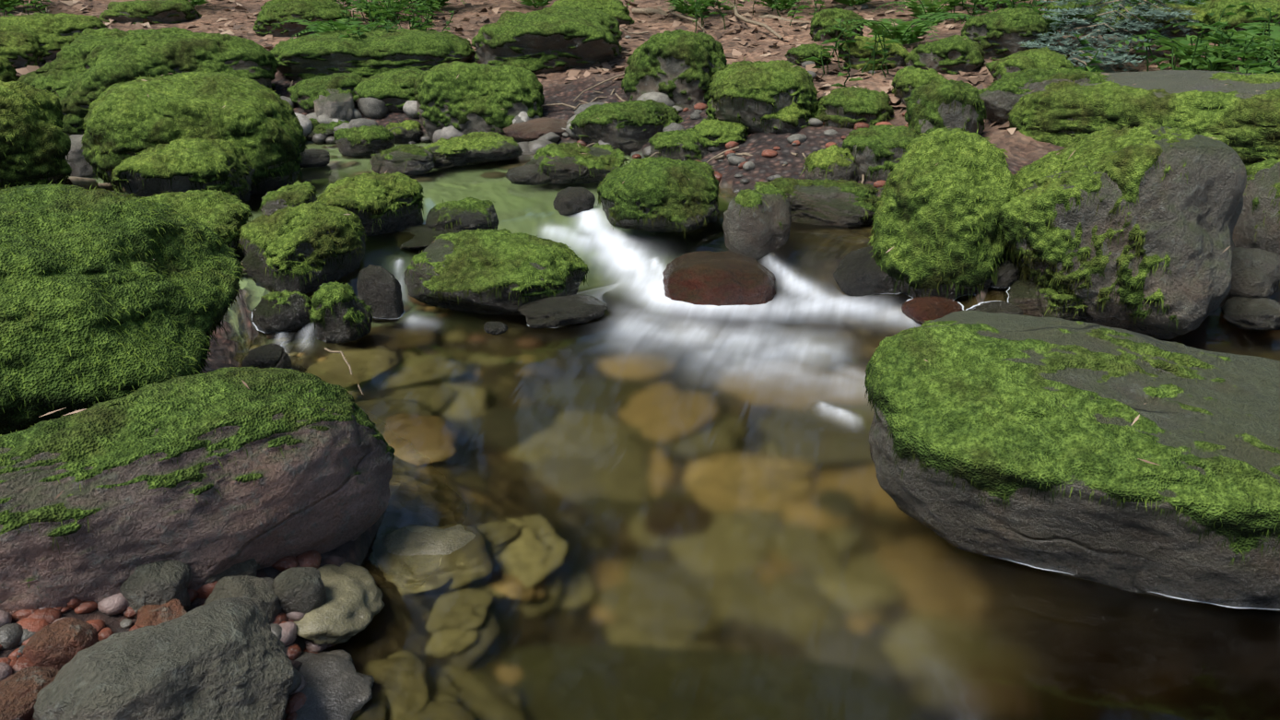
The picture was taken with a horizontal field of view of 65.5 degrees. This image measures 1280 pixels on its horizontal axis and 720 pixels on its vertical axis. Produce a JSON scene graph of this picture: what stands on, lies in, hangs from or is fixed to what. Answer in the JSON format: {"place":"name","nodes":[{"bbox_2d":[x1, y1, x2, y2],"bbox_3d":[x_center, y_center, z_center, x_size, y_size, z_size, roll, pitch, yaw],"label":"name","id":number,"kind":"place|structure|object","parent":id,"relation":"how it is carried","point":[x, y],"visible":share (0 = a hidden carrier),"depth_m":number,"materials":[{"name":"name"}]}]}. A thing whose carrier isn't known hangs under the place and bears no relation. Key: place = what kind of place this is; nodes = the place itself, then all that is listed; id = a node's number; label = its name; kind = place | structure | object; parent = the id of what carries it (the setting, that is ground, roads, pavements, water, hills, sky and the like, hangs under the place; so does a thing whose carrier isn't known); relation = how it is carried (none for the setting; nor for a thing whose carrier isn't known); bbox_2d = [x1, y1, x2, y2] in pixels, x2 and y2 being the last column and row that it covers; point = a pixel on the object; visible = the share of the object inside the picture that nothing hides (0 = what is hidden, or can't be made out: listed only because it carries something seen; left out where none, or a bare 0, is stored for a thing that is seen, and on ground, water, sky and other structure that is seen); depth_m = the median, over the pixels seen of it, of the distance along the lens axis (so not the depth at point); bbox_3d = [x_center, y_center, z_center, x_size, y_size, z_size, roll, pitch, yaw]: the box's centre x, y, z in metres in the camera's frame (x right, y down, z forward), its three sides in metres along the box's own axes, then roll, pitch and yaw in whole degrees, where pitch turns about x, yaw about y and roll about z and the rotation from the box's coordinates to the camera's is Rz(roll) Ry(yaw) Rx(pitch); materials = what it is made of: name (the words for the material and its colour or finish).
{"place":"outdoors","nodes":[
{"label":"outdoors","id":0,"kind":"place"},
{"bbox_2d":[0,0,1279,719],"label":"ground","id":1,"kind":"structure","parent":0,"point":[561,88],"depth_m":4.69,"materials":[{"name":"soil"}]},
{"bbox_2d":[0,56,18,82],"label":"boulder","id":2,"kind":"object","parent":1,"relation":"on","point":[7,72],"visible":0.44,"depth_m":4.73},
{"bbox_2d":[0,32,44,68],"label":"boulder","id":3,"kind":"object","parent":1,"relation":"on","point":[20,50],"visible":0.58,"depth_m":5.00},
{"bbox_2d":[15,70,35,82],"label":"boulder","id":4,"kind":"object","parent":1,"relation":"on","point":[22,77],"depth_m":4.64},
{"bbox_2d":[0,80,71,188],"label":"boulder","id":5,"kind":"object","parent":1,"relation":"on","point":[49,130],"visible":0.83,"depth_m":2.76,"materials":[{"name":"plant"}]},
{"bbox_2d":[0,11,106,61],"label":"boulder","id":6,"kind":"object","parent":1,"relation":"on","point":[52,34],"visible":0.38,"depth_m":5.21,"materials":[{"name":"plant"}]},
{"bbox_2d":[22,617,99,669],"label":"rock","id":7,"kind":"object","parent":1,"relation":"on","point":[59,644],"visible":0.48,"depth_m":1.22,"materials":[{"name":"stone"}]},
{"bbox_2d":[0,184,242,434],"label":"boulder","id":8,"kind":"object","parent":1,"relation":"on","point":[59,392],"visible":0.79,"depth_m":1.65,"materials":[{"name":"plant"}]},
{"bbox_2d":[0,30,1279,588],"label":"moss fronds","id":9,"kind":"object","parent":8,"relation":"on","point":[1012,253],"visible":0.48,"depth_m":2.61,"materials":[{"name":"plant"}]},
{"bbox_2d":[99,0,201,24],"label":"boulder","id":10,"kind":"object","parent":1,"relation":"on","point":[165,11],"visible":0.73,"depth_m":6.24,"materials":[{"name":"plant"}]},
{"bbox_2d":[23,26,279,135],"bbox_3d":[-2.249,-1.199,4.572,1.099,0.616,0.711,-17,28,-36],"label":"boulder","id":11,"kind":"object","parent":1,"relation":"on","point":[78,74],"visible":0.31,"depth_m":4.30,"materials":[{"name":"plant"}]},
{"bbox_2d":[134,598,187,628],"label":"rock","id":12,"kind":"object","parent":1,"relation":"on","point":[150,615],"visible":0.5,"depth_m":1.32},
{"bbox_2d":[111,137,255,202],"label":"boulder","id":13,"kind":"object","parent":1,"relation":"on","point":[163,170],"visible":0.58,"depth_m":3.14,"materials":[{"name":"plant"}]},
{"bbox_2d":[82,70,305,195],"bbox_3d":[-1.575,-0.782,3.546,0.730,0.458,0.657,0,22,-1],"label":"boulder","id":14,"kind":"object","parent":1,"relation":"on","point":[229,112],"visible":0.69,"depth_m":3.33,"materials":[{"name":"plant"}]},
{"bbox_2d":[202,558,260,585],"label":"rock","id":15,"kind":"object","parent":1,"relation":"on","point":[250,567],"visible":0.15,"depth_m":1.43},
{"bbox_2d":[203,575,281,623],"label":"rock","id":16,"kind":"object","parent":1,"relation":"on","point":[260,593],"visible":0.35,"depth_m":1.38,"materials":[{"name":"stone"}]},
{"bbox_2d":[251,289,312,333],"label":"boulder","id":17,"kind":"object","parent":1,"relation":"on","point":[270,318],"visible":0.71,"depth_m":2.55,"materials":[{"name":"stone"}]},
{"bbox_2d":[238,199,365,293],"bbox_3d":[-0.938,-0.292,2.776,0.273,0.280,0.340,20,29,40],"label":"boulder","id":18,"kind":"object","parent":1,"relation":"on","point":[254,262],"visible":0.65,"depth_m":2.68,"materials":[{"name":"plant"}]},
{"bbox_2d":[252,0,352,36],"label":"boulder","id":19,"kind":"object","parent":1,"relation":"on","point":[272,14],"visible":0.6,"depth_m":5.88,"materials":[{"name":"plant"}]},
{"bbox_2d":[286,71,365,113],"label":"boulder","id":20,"kind":"object","parent":1,"relation":"on","point":[303,93],"visible":0.44,"depth_m":4.57,"materials":[{"name":"plant"}]},
{"bbox_2d":[305,117,349,140],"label":"boulder","id":21,"kind":"object","parent":1,"relation":"on","point":[324,129],"visible":0.42,"depth_m":4.41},
{"bbox_2d":[312,87,354,121],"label":"rock","id":22,"kind":"object","parent":1,"relation":"on","point":[337,103],"visible":0.56,"depth_m":4.45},
{"bbox_2d":[270,26,475,81],"bbox_3d":[-1.353,-1.562,5.151,1.020,0.293,0.919,0,22,-1],"label":"boulder","id":23,"kind":"object","parent":1,"relation":"on","point":[369,53],"visible":0.69,"depth_m":4.80,"materials":[{"name":"plant"}]},
{"bbox_2d":[285,523,475,719],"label":"rocks","id":24,"kind":"object","parent":1,"relation":"on","point":[338,686],"visible":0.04,"depth_m":1.42,"materials":[{"name":"stone"}]},
{"bbox_2d":[0,366,394,614],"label":"long boulder","id":25,"kind":"object","parent":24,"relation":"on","point":[311,491],"visible":0.75,"depth_m":1.38,"materials":[{"name":"stone"}]},
{"bbox_2d":[271,566,327,613],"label":"boulder","id":26,"kind":"object","parent":24,"relation":"on","point":[300,589],"visible":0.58,"depth_m":1.41,"materials":[{"name":"stone"}]},
{"bbox_2d":[352,68,422,111],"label":"boulder","id":27,"kind":"object","parent":1,"relation":"on","point":[394,90],"visible":0.48,"depth_m":4.57,"materials":[{"name":"plant"}]},
{"bbox_2d":[386,119,422,143],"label":"boulder","id":28,"kind":"object","parent":1,"relation":"on","point":[405,132],"visible":0.73,"depth_m":4.40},
{"bbox_2d":[414,60,544,142],"bbox_3d":[-0.722,-1.127,4.478,0.589,0.418,0.378,0,22,-1],"label":"boulder","id":29,"kind":"object","parent":1,"relation":"on","point":[512,92],"visible":0.71,"depth_m":4.33,"materials":[{"name":"plant"}]},
{"bbox_2d":[280,91,685,157],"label":"ground stones","id":30,"kind":"object","parent":1,"relation":"on","point":[372,108],"depth_m":4.38,"materials":[{"name":"stone"}]},
{"bbox_2d":[325,132,641,158],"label":"pebbles","id":31,"kind":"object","parent":1,"relation":"on","point":[422,139],"depth_m":4.39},
{"bbox_2d":[502,117,567,141],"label":"rock","id":32,"kind":"object","parent":1,"relation":"on","point":[532,130],"visible":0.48,"depth_m":4.29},
{"bbox_2d":[471,5,622,74],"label":"boulder","id":33,"kind":"object","parent":1,"relation":"on","point":[551,39],"visible":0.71,"depth_m":4.86,"materials":[{"name":"plant"}]},
{"bbox_2d":[550,0,634,24],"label":"boulder","id":34,"kind":"object","parent":1,"relation":"on","point":[618,10],"visible":0.31,"depth_m":5.89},
{"bbox_2d":[569,99,683,154],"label":"boulder","id":35,"kind":"object","parent":1,"relation":"on","point":[630,138],"visible":0.65,"depth_m":4.13,"materials":[{"name":"plant"}]},
{"bbox_2d":[0,0,1279,87],"bbox_3d":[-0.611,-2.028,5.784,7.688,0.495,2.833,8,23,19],"label":"ferns","id":36,"kind":"object","parent":1,"relation":"on","point":[1250,60],"visible":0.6,"depth_m":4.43,"materials":[{"name":"green plant"}]},
{"bbox_2d":[0,0,1279,134],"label":"leaf litter","id":37,"kind":"object","parent":1,"relation":"on","point":[606,67],"visible":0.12,"depth_m":5.49,"materials":[{"name":"plant"}]},
{"bbox_2d":[621,28,727,109],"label":"boulder","id":38,"kind":"object","parent":1,"relation":"on","point":[689,92],"visible":0.67,"depth_m":4.36,"materials":[{"name":"plant"}]},
{"bbox_2d":[692,117,748,149],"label":"mossy rock","id":39,"kind":"object","parent":1,"relation":"on","point":[715,128],"visible":0.6,"depth_m":3.82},
{"bbox_2d":[725,60,766,67],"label":"boulder","id":40,"kind":"object","parent":1,"relation":"on","point":[746,63],"visible":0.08,"depth_m":4.45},
{"bbox_2d":[704,59,817,132],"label":"boulder","id":41,"kind":"object","parent":1,"relation":"on","point":[727,111],"visible":0.58,"depth_m":3.79,"materials":[{"name":"plant"}]},
{"bbox_2d":[740,101,818,133],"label":"boulder","id":42,"kind":"object","parent":1,"relation":"on","point":[786,117],"visible":0.23,"depth_m":3.78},
{"bbox_2d":[784,43,831,65],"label":"mossy rock","id":43,"kind":"object","parent":1,"relation":"on","point":[797,54],"visible":0.67,"depth_m":4.65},
{"bbox_2d":[809,7,864,42],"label":"boulder","id":44,"kind":"object","parent":1,"relation":"on","point":[823,20],"visible":0.56,"depth_m":5.23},
{"bbox_2d":[815,86,894,128],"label":"boulder","id":45,"kind":"object","parent":1,"relation":"on","point":[847,110],"visible":0.83,"depth_m":3.76,"materials":[{"name":"plant"}]},
{"bbox_2d":[833,245,903,296],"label":"boulder","id":46,"kind":"object","parent":1,"relation":"on","point":[858,273],"visible":0.48,"depth_m":2.73,"materials":[{"name":"stone"}]},
{"bbox_2d":[836,35,909,71],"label":"boulder","id":47,"kind":"object","parent":1,"relation":"on","point":[898,52],"visible":0.58,"depth_m":4.49,"materials":[{"name":"plant"}]},
{"bbox_2d":[842,124,918,181],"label":"boulder","id":48,"kind":"object","parent":1,"relation":"on","point":[863,160],"visible":0.48,"depth_m":3.31,"materials":[{"name":"plant"}]},
{"bbox_2d":[891,65,948,107],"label":"boulder","id":49,"kind":"object","parent":1,"relation":"on","point":[912,79],"visible":0.31,"depth_m":3.79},
{"bbox_2d":[901,295,962,324],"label":"rock","id":50,"kind":"object","parent":1,"relation":"on","point":[920,310],"visible":0.58,"depth_m":2.62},
{"bbox_2d":[910,291,958,300],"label":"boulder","id":51,"kind":"object","parent":1,"relation":"on","point":[953,297],"visible":0.08,"depth_m":2.65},
{"bbox_2d":[624,3,1245,79],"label":"dead leaves","id":52,"kind":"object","parent":1,"relation":"on","point":[863,6],"depth_m":4.61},
{"bbox_2d":[904,35,985,74],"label":"boulder","id":53,"kind":"object","parent":1,"relation":"on","point":[954,54],"visible":0.77,"depth_m":4.33,"materials":[{"name":"plant"}]},
{"bbox_2d":[904,78,986,136],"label":"boulder","id":54,"kind":"object","parent":1,"relation":"on","point":[959,117],"visible":0.52,"depth_m":3.33,"materials":[{"name":"plant"}]},
{"bbox_2d":[869,127,1022,298],"bbox_3d":[0.820,-0.383,2.703,0.372,0.479,0.329,0,22,-1],"label":"mossy boulder","id":55,"kind":"object","parent":1,"relation":"on","point":[946,168],"visible":0.81,"depth_m":2.59,"materials":[{"name":"plant"}]},
{"bbox_2d":[967,300,1023,315],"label":"boulder","id":56,"kind":"object","parent":1,"relation":"on","point":[998,306],"visible":0.4,"depth_m":2.56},
{"bbox_2d":[960,6,1056,59],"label":"boulder","id":57,"kind":"object","parent":1,"relation":"on","point":[1001,33],"visible":0.69,"depth_m":4.43,"materials":[{"name":"plant"}]},
{"bbox_2d":[986,46,1074,81],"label":"boulder","id":58,"kind":"object","parent":1,"relation":"on","point":[1037,58],"visible":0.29,"depth_m":3.87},
{"bbox_2d":[978,64,1109,124],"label":"boulder","id":59,"kind":"object","parent":1,"relation":"on","point":[1000,101],"visible":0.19,"depth_m":3.41,"materials":[{"name":"plant"}]},
{"bbox_2d":[1005,274,1087,321],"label":"boulder","id":60,"kind":"object","parent":1,"relation":"on","point":[1025,297],"visible":0.38,"depth_m":2.57,"materials":[{"name":"stone"}]},
{"bbox_2d":[1044,0,1119,35],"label":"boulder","id":61,"kind":"object","parent":1,"relation":"on","point":[1051,5],"visible":0.23,"depth_m":4.97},
{"bbox_2d":[1009,70,1279,166],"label":"slab boulder","id":62,"kind":"object","parent":1,"relation":"on","point":[1163,87],"visible":0.54,"depth_m":3.14,"materials":[{"name":"plant"}]},
{"bbox_2d":[1018,0,1207,72],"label":"fir branch","id":63,"kind":"object","parent":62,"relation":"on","point":[1138,27],"visible":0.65,"depth_m":4.35,"materials":[{"name":"plant"}]},
{"bbox_2d":[1114,2,1214,40],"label":"boulder","id":64,"kind":"object","parent":1,"relation":"on","point":[1201,16],"visible":0.31,"depth_m":4.74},
{"bbox_2d":[1196,0,1279,48],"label":"boulder","id":65,"kind":"object","parent":1,"relation":"on","point":[1216,7],"visible":0.31,"depth_m":4.61,"materials":[{"name":"plant"}]},
{"bbox_2d":[1232,158,1279,254],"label":"boulder","id":66,"kind":"object","parent":1,"relation":"on","point":[1248,225],"visible":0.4,"depth_m":2.71,"materials":[{"name":"stone"}]},
{"bbox_2d":[65,141,1279,719],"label":"water stream","id":67,"kind":"structure","parent":0,"point":[651,498],"depth_m":1.69,"materials":[{"name":"liquid"}]},
{"bbox_2d":[65,134,96,176],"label":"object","id":68,"kind":"object","parent":67,"relation":"on","point":[77,164],"visible":0.19,"depth_m":3.73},
{"bbox_2d":[33,597,294,719],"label":"boulder","id":69,"kind":"object","parent":67,"relation":"on","point":[224,659],"visible":1,"depth_m":1.14,"materials":[{"name":"stone"}]},
{"bbox_2d":[0,550,334,719],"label":"pebbles","id":70,"kind":"object","parent":67,"relation":"on","point":[25,627],"visible":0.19,"depth_m":1.31,"materials":[{"name":"stone"}]},
{"bbox_2d":[0,665,58,719],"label":"rock","id":71,"kind":"object","parent":70,"relation":"on","point":[20,688],"visible":0.6,"depth_m":1.14,"materials":[{"name":"stone"}]},
{"bbox_2d":[119,559,190,618],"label":"rock","id":72,"kind":"object","parent":70,"relation":"on","point":[158,582],"visible":0.56,"depth_m":1.34,"materials":[{"name":"stone"}]},
{"bbox_2d":[141,189,252,252],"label":"boulder","id":73,"kind":"object","parent":67,"relation":"on","point":[224,217],"visible":0.33,"depth_m":2.73,"materials":[{"name":"plant"}]},
{"bbox_2d":[241,342,292,369],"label":"rock","id":74,"kind":"object","parent":67,"relation":"on","point":[272,355],"visible":0.6,"depth_m":2.33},
{"bbox_2d":[260,180,317,216],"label":"boulder","id":75,"kind":"object","parent":67,"relation":"on","point":[270,206],"visible":0.46,"depth_m":3.10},
{"bbox_2d":[299,148,329,167],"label":"boulder","id":76,"kind":"object","parent":67,"relation":"on","point":[312,158],"visible":0.6,"depth_m":3.91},
{"bbox_2d":[309,281,372,343],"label":"boulder","id":77,"kind":"object","parent":67,"relation":"on","point":[338,330],"visible":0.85,"depth_m":2.52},
{"bbox_2d":[333,124,395,156],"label":"mossy rock","id":78,"kind":"object","parent":67,"relation":"on","point":[345,143],"visible":0.83,"depth_m":4.10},
{"bbox_2d":[317,171,423,236],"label":"boulder","id":79,"kind":"object","parent":67,"relation":"on","point":[393,223],"visible":0.56,"depth_m":2.95,"materials":[{"name":"plant"}]},
{"bbox_2d":[356,264,403,320],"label":"boulder","id":80,"kind":"object","parent":67,"relation":"on","point":[379,290],"visible":0.85,"depth_m":2.66,"materials":[{"name":"stone"}]},
{"bbox_2d":[369,143,434,176],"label":"boulder","id":81,"kind":"object","parent":67,"relation":"on","point":[418,161],"visible":0.83,"depth_m":3.76,"materials":[{"name":"stone"}]},
{"bbox_2d":[399,223,476,253],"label":"boulder","id":82,"kind":"object","parent":67,"relation":"on","point":[424,238],"visible":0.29,"depth_m":2.94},
{"bbox_2d":[425,196,498,230],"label":"boulder","id":83,"kind":"object","parent":67,"relation":"on","point":[446,214],"visible":0.67,"depth_m":3.00,"materials":[{"name":"stone"}]},
{"bbox_2d":[421,131,522,167],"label":"boulder","id":84,"kind":"object","parent":67,"relation":"on","point":[484,150],"visible":0.75,"depth_m":3.93,"materials":[{"name":"plant"}]},
{"bbox_2d":[483,321,507,334],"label":"rock","id":85,"kind":"object","parent":67,"relation":"in","point":[495,327],"visible":0.96,"depth_m":2.60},
{"bbox_2d":[403,228,588,315],"bbox_3d":[-0.411,-0.237,2.838,0.528,0.259,0.387,0,22,-1],"label":"mossy rock","id":86,"kind":"object","parent":67,"relation":"on","point":[438,250],"visible":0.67,"depth_m":2.73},
{"bbox_2d":[504,164,551,185],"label":"boulder","id":87,"kind":"object","parent":67,"relation":"in","point":[529,174],"visible":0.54,"depth_m":3.60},
{"bbox_2d":[517,293,608,328],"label":"rock","id":88,"kind":"object","parent":67,"relation":"on","point":[557,311],"visible":0.98,"depth_m":2.67,"materials":[{"name":"stone"}]},
{"bbox_2d":[552,187,595,215],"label":"rock","id":89,"kind":"object","parent":67,"relation":"on","point":[568,201],"visible":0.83,"depth_m":3.19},
{"bbox_2d":[525,141,626,184],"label":"boulder","id":90,"kind":"object","parent":67,"relation":"on","point":[566,168],"visible":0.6,"depth_m":3.61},
{"bbox_2d":[12,0,1260,395],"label":"fallen sticks","id":91,"kind":"object","parent":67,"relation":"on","point":[92,182],"visible":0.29,"depth_m":4.65,"materials":[{"name":"brown wood"}]},
{"bbox_2d":[38,38,1248,499],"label":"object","id":92,"kind":"object","parent":67,"relation":"on","point":[584,153],"visible":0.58,"depth_m":1.68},
{"bbox_2d":[597,156,718,232],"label":"boulder","id":93,"kind":"object","parent":67,"relation":"on","point":[701,183],"visible":0.71,"depth_m":3.08,"materials":[{"name":"plant"}]},
{"bbox_2d":[648,128,711,160],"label":"mossy rock","id":94,"kind":"object","parent":67,"relation":"on","point":[686,139],"visible":0.69,"depth_m":3.83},
{"bbox_2d":[662,250,775,305],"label":"boulder","id":95,"kind":"object","parent":67,"relation":"on","point":[718,278],"visible":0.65,"depth_m":2.79,"materials":[{"name":"stone"}]},
{"bbox_2d":[722,181,791,260],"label":"boulder","id":96,"kind":"object","parent":67,"relation":"on","point":[757,234],"visible":0.83,"depth_m":2.93,"materials":[{"name":"stone"}]},
{"bbox_2d":[251,286,1279,610],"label":"waterline glint","id":97,"kind":"object","parent":67,"relation":"on","point":[1007,559],"visible":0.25,"depth_m":1.61,"materials":[{"name":"grey"}]},
{"bbox_2d":[682,102,908,192],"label":"pebbles","id":98,"kind":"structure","parent":67,"relation":"on","point":[733,158],"depth_m":3.69,"materials":[{"name":"stone"}]},
{"bbox_2d":[763,177,880,227],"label":"boulder","id":99,"kind":"object","parent":67,"relation":"on","point":[829,205],"visible":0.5,"depth_m":3.07,"materials":[{"name":"stone"}]},
{"bbox_2d":[803,144,858,181],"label":"boulder","id":100,"kind":"object","parent":67,"relation":"on","point":[841,162],"visible":0.6,"depth_m":3.36,"materials":[{"name":"plant"}]},
{"bbox_2d":[987,256,1020,289],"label":"rock","id":101,"kind":"object","parent":67,"relation":"on","point":[1007,275],"visible":0.27,"depth_m":2.64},
{"bbox_2d":[864,310,1279,610],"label":"mossy boulder","id":102,"kind":"object","parent":67,"relation":"on","point":[1130,546],"visible":0.96,"depth_m":1.56,"materials":[{"name":"plant"}]},
{"bbox_2d":[998,120,1246,339],"bbox_3d":[1.246,-0.328,2.620,0.585,0.594,0.470,10,24,23],"label":"boulder","id":103,"kind":"object","parent":67,"relation":"on","point":[1181,226],"visible":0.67,"depth_m":2.43,"materials":[{"name":"stone"}]},
{"bbox_2d":[1221,296,1279,330],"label":"boulder","id":104,"kind":"object","parent":67,"relation":"on","point":[1253,313],"visible":0.92,"depth_m":2.54,"materials":[{"name":"stone"}]},
{"bbox_2d":[1226,246,1279,298],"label":"boulder","id":105,"kind":"object","parent":67,"relation":"on","point":[1256,273],"visible":0.5,"depth_m":2.61,"materials":[{"name":"stone"}]}
]}

